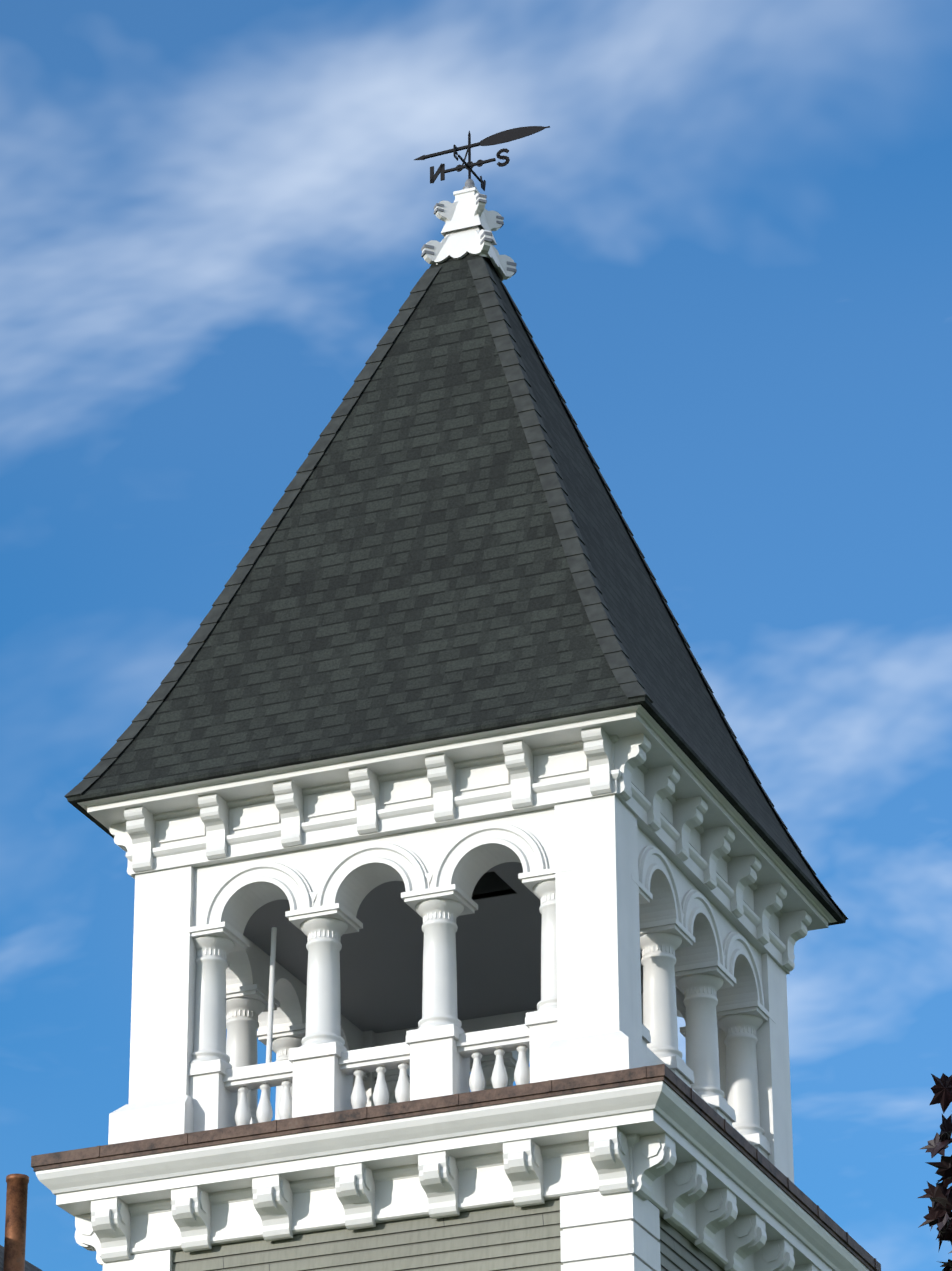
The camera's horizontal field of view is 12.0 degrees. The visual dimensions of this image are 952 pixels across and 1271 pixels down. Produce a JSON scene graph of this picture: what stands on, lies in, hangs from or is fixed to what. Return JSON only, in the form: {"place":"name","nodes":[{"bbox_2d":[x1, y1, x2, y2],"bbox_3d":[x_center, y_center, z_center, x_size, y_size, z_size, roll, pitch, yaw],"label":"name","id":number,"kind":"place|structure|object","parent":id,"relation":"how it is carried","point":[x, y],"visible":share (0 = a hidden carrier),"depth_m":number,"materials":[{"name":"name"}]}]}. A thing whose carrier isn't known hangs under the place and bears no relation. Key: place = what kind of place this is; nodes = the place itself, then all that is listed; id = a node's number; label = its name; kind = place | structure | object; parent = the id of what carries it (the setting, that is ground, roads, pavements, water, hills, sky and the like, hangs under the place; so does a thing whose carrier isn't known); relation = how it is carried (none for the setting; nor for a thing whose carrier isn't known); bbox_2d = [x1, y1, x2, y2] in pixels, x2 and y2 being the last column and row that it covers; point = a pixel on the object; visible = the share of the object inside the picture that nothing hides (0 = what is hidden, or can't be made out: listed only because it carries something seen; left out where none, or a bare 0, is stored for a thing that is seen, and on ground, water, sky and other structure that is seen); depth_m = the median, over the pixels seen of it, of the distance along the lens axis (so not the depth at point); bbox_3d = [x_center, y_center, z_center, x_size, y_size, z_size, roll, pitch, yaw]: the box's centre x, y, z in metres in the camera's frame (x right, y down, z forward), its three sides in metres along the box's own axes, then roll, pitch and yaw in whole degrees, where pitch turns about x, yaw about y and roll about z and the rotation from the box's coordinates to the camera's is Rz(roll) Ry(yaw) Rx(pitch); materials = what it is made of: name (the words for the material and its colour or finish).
{"place":"outdoors","nodes":[
{"label":"outdoors","id":0,"kind":"place"},
{"bbox_2d":[226,935,362,1050],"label":"arcade wall","id":1,"kind":"structure","parent":0,"point":[250,965],"depth_m":37.61,"materials":[{"name":"white paint"}]},
{"bbox_2d":[193,807,554,935],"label":"arcade wall","id":2,"kind":"structure","parent":0,"point":[465,857],"depth_m":35.31,"materials":[{"name":"white paint"}]},
{"bbox_2d":[243,862,642,1032],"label":"ceiling","id":3,"kind":"structure","parent":0,"point":[498,949],"depth_m":37.21,"materials":[{"name":"grey paint"}]},
{"bbox_2d":[472,871,514,898],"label":"belfry hatch shaft walls","id":4,"kind":"structure","parent":3,"relation":"attached to","point":[488,882],"depth_m":36.18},
{"bbox_2d":[0,0,951,1270],"label":"sky","id":5,"kind":"structure","parent":0,"point":[728,231],"materials":[{"name":"blue"}]},
{"bbox_2d":[375,988,685,1071],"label":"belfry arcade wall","id":6,"kind":"structure","parent":0,"point":[468,1026],"depth_m":38.49,"materials":[{"name":"white paint"}]},
{"bbox_2d":[637,826,763,1006],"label":"arcade wall","id":7,"kind":"structure","parent":0,"point":[686,903],"depth_m":36.40,"materials":[{"name":"white paint"}]},
{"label":"belfry deck floor","id":8,"kind":"structure","parent":0,"visible":0},
{"bbox_2d":[266,927,276,1098],"bbox_3d":[-1.626,3.237,35.556,0.103,2.010,0.052,-10,-27,20],"label":"pole","id":9,"kind":"object","parent":8,"relation":"on","point":[271,999],"visible":0.68,"depth_m":35.71,"materials":[{"name":"white plastic"}]},
{"bbox_2d":[226,960,367,1123],"bbox_3d":[-1.717,4.021,37.020,0.467,1.924,3.396,-10,-27,20],"label":"balustrade","id":10,"kind":"object","parent":8,"relation":"on","point":[257,991],"visible":0.12,"depth_m":36.95,"materials":[{"name":"white wood"}]},
{"bbox_2d":[226,997,354,1120],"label":"columns and balusters","id":11,"kind":"object","parent":10,"relation":"on","point":[241,1045],"visible":0.1,"depth_m":36.82,"materials":[{"name":"white paint"}]},
{"bbox_2d":[172,865,573,1131],"bbox_3d":[-0.730,2.995,34.895,3.396,1.924,0.467,-10,-27,20],"label":"balustrade","id":12,"kind":"object","parent":8,"relation":"on","point":[436,1059],"visible":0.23,"depth_m":34.72,"materials":[{"name":"white paint"}]},
{"bbox_2d":[190,879,556,1125],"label":"columns and balusters","id":13,"kind":"object","parent":12,"relation":"on","point":[323,1007],"visible":0.69,"depth_m":34.95,"materials":[{"name":"white paint"}]},
{"bbox_2d":[373,1026,685,1098],"bbox_3d":[0.643,4.435,37.915,3.396,1.924,0.467,-10,-27,20],"label":"balustrade","id":14,"kind":"object","parent":8,"relation":"on","point":[510,1059],"visible":0.06,"depth_m":38.31,"materials":[{"name":"white paint"}]},
{"bbox_2d":[386,1065,514,1103],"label":"balusters","id":15,"kind":"object","parent":14,"relation":"on","point":[487,1073],"depth_m":38.35,"materials":[{"name":"white wood"}]},
{"bbox_2d":[632,874,775,1158],"bbox_3d":[1.629,3.410,35.790,0.467,1.924,3.396,-10,-27,20],"label":"balustrade","id":16,"kind":"object","parent":8,"relation":"on","point":[683,1072],"visible":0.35,"depth_m":36.04,"materials":[{"name":"white paint"}]},
{"bbox_2d":[640,932,766,1139],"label":"columns","id":17,"kind":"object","parent":16,"relation":"on","point":[660,1024],"visible":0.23,"depth_m":36.27,"materials":[{"name":"white paint"}]},
{"label":"ground","id":18,"kind":"structure","parent":0,"visible":0},
{"bbox_2d":[103,1187,660,1270],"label":"tower quoin pilasters","id":19,"kind":"object","parent":18,"relation":"on","point":[615,1232],"visible":0.88,"depth_m":33.13,"materials":[{"name":"white wood"}]},
{"bbox_2d":[75,1214,102,1265],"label":"cornice brackets","id":20,"kind":"object","parent":19,"relation":"attached to","point":[86,1237],"visible":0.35,"depth_m":34.76,"materials":[{"name":"white paint"}]},
{"bbox_2d":[91,1127,629,1262],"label":"cornice brackets","id":21,"kind":"object","parent":19,"relation":"attached to","point":[354,1188],"visible":1,"depth_m":33.79,"materials":[{"name":"white paint"}]},
{"bbox_2d":[172,1199,562,1270],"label":"tower clapboards","id":22,"kind":"object","parent":19,"relation":"attached to","point":[511,1238],"visible":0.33,"depth_m":33.66,"materials":[{"name":"green wood"}]},
{"bbox_2d":[36,1081,869,1270],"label":"cornice mouldings","id":23,"kind":"object","parent":19,"relation":"on","point":[556,1129],"visible":0.6,"depth_m":33.92,"materials":[{"name":"white paint"}]},
{"bbox_2d":[31,1064,880,1270],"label":"roof edge flashing","id":24,"kind":"object","parent":23,"relation":"on","point":[677,1085],"visible":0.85,"depth_m":33.92,"materials":[{"name":"brown metal"}]},
{"bbox_2d":[108,794,793,1182],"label":"corner piers","id":25,"kind":"structure","parent":24,"relation":"on","point":[598,954],"depth_m":34.88,"materials":[{"name":"white paint"}]},
{"bbox_2d":[67,253,845,925],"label":"roof","id":26,"kind":"structure","parent":25,"relation":"on","point":[409,579],"depth_m":36.72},
{"bbox_2d":[64,258,847,919],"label":"roof hip caps","id":27,"kind":"object","parent":26,"relation":"on","point":[560,504],"visible":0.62,"depth_m":37.51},
{"bbox_2d":[422,187,515,280],"bbox_3d":[-0.062,-3.542,39.872,0.658,0.810,0.658,-10,-27,20],"label":"finial","id":28,"kind":"object","parent":26,"relation":"on","point":[466,219],"visible":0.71,"depth_m":39.73,"materials":[{"name":"white paint"}]},
{"bbox_2d":[421,194,516,275],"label":"scroll ornaments","id":29,"kind":"object","parent":28,"relation":"attached to","point":[424,252],"visible":0.52,"depth_m":39.69},
{"bbox_2d":[463,179,476,188],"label":"finial cap","id":30,"kind":"object","parent":28,"relation":"on","point":[469,183],"visible":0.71,"depth_m":40.05,"materials":[{"name":"grey metal"}]},
{"bbox_2d":[414,126,549,190],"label":"weather vane","id":31,"kind":"object","parent":28,"relation":"on","point":[509,135],"visible":0.98,"depth_m":40.16,"materials":[{"name":"black metal"}]},
{"bbox_2d":[78,705,836,973],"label":"cornice","id":32,"kind":"structure","parent":25,"relation":"on","point":[543,738],"depth_m":35.51,"materials":[{"name":"white paint"}]},
{"bbox_2d":[109,823,134,878],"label":"belfry cornice brackets","id":33,"kind":"object","parent":32,"relation":"attached to","point":[122,837],"visible":0.02,"depth_m":36.24,"materials":[{"name":"white paint"}]},
{"bbox_2d":[124,726,612,872],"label":"cornice brackets","id":34,"kind":"object","parent":32,"relation":"attached to","point":[211,821],"visible":0.94,"depth_m":35.36,"materials":[{"name":"white paint"}]},
{"bbox_2d":[614,733,811,971],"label":"cornice brackets","id":35,"kind":"object","parent":32,"relation":"attached to","point":[655,787],"visible":0.98,"depth_m":36.38,"materials":[{"name":"white paint"}]},
{"bbox_2d":[658,1215,724,1270],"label":"tower clapboards","id":36,"kind":"object","parent":19,"relation":"attached to","point":[679,1251],"depth_m":34.00,"materials":[{"name":"wood"}]},
{"bbox_2d":[633,1133,819,1270],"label":"cornice brackets","id":37,"kind":"object","parent":19,"relation":"attached to","point":[655,1158],"visible":1,"depth_m":34.30,"materials":[{"name":"white paint"}]},
{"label":"church nave walls","id":38,"kind":"object","parent":18,"relation":"on","visible":0},
{"bbox_2d":[0,1245,41,1270],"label":"roof","id":39,"kind":"structure","parent":38,"relation":"attached to","point":[29,1266],"depth_m":43.64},
{"bbox_2d":[3,1174,28,1270],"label":"chimney pipe","id":40,"kind":"object","parent":39,"relation":"on","point":[15,1222],"visible":1,"depth_m":42.68,"materials":[{"name":"brown metal"}]},
{"bbox_3d":[6.521,4.869,18.181,12.498,11.526,9.499,-10,-27,20],"label":"maple tree trunk and branches","id":41,"kind":"object","parent":18,"relation":"on","visible":0},
{"bbox_2d":[918,1073,951,1270],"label":"maple tree","id":42,"kind":"object","parent":41,"relation":"on","point":[939,1195],"visible":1,"depth_m":19.12,"materials":[{"name":"red plant"}]}
]}

